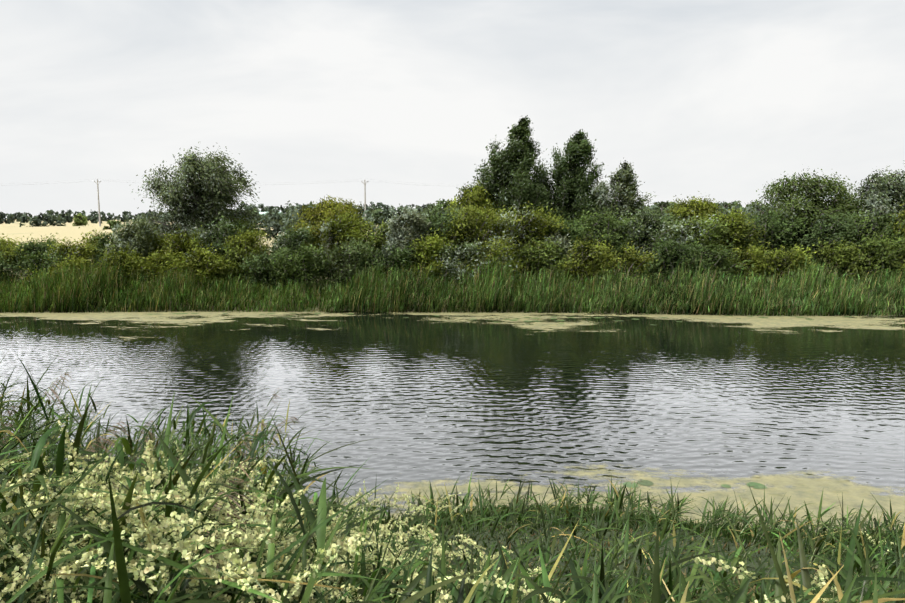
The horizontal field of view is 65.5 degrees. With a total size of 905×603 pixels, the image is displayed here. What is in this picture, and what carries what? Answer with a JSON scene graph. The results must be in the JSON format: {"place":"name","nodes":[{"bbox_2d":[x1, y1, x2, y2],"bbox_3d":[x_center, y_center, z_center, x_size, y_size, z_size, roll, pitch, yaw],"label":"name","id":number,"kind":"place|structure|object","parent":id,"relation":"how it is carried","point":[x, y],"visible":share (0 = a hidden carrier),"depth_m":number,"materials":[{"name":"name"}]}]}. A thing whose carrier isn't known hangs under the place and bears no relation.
{"place":"outdoors","nodes":[
{"label":"outdoors","id":0,"kind":"place"},
{"bbox_2d":[0,219,901,600],"bbox_3d":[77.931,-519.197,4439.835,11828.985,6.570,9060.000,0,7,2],"label":"ground","id":1,"kind":"structure","parent":0,"point":[14,231],"depth_m":6.72,"materials":[{"name":"beige soil"}]},
{"bbox_2d":[94,179,100,225],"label":"utility pole","id":2,"kind":"object","parent":1,"relation":"on","point":[98,203],"visible":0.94,"depth_m":141.26,"materials":[{"name":"wood"}]},
{"bbox_2d":[2,179,433,185],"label":"power lines","id":3,"kind":"object","parent":2,"relation":"attached to","point":[277,184],"visible":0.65,"depth_m":139.43,"materials":[{"name":"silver metal"}]},
{"bbox_2d":[361,180,365,218],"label":"utility pole","id":4,"kind":"object","parent":1,"relation":"on","point":[364,195],"visible":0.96,"depth_m":139.08,"materials":[{"name":"wood"}]},
{"bbox_2d":[0,198,862,238],"bbox_3d":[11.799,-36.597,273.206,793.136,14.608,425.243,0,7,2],"label":"distant trees","id":5,"kind":"object","parent":1,"relation":"on","point":[275,218],"depth_m":151.32,"materials":[{"name":"green plant"}]},
{"bbox_2d":[0,351,904,602],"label":"bank grass and reed leaves","id":6,"kind":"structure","parent":1,"relation":"on","point":[679,589],"depth_m":2.95,"materials":[{"name":"green plant"}]},
{"bbox_2d":[0,251,904,315],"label":"reeds","id":7,"kind":"object","parent":1,"relation":"on","point":[492,292],"visible":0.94,"depth_m":31.31,"materials":[{"name":"green plant"}]},
{"bbox_2d":[0,383,904,602],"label":"grass blades","id":8,"kind":"object","parent":1,"relation":"on","point":[861,598],"visible":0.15,"depth_m":2.84,"materials":[{"name":"green plant"}]},
{"bbox_2d":[0,372,299,577],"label":"bank reed plumes","id":9,"kind":"object","parent":8,"relation":"on","point":[147,437],"visible":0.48,"depth_m":3.21,"materials":[{"name":"plant"}]},
{"bbox_2d":[0,420,893,602],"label":"wildflowers","id":10,"kind":"object","parent":8,"relation":"on","point":[179,545],"visible":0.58,"depth_m":2.12,"materials":[{"name":"beige plant"}]},
{"bbox_2d":[0,115,904,296],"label":"bushes","id":11,"kind":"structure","parent":1,"relation":"on","point":[555,245],"depth_m":36.64,"materials":[{"name":"green plant"}]},
{"bbox_2d":[0,310,904,535],"bbox_3d":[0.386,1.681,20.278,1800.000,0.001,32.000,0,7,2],"label":"river water","id":12,"kind":"structure","parent":0,"point":[795,408],"depth_m":16.37,"materials":[{"name":"grey liquid"}]},
{"bbox_2d":[147,311,886,488],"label":"lily pads","id":13,"kind":"object","parent":12,"relation":"on","point":[650,483],"visible":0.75,"depth_m":27.80,"materials":[{"name":"green plant"}]},
{"bbox_2d":[0,0,904,218],"label":"sky","id":14,"kind":"structure","parent":0,"point":[720,99],"materials":[{"name":"white"}]}
]}

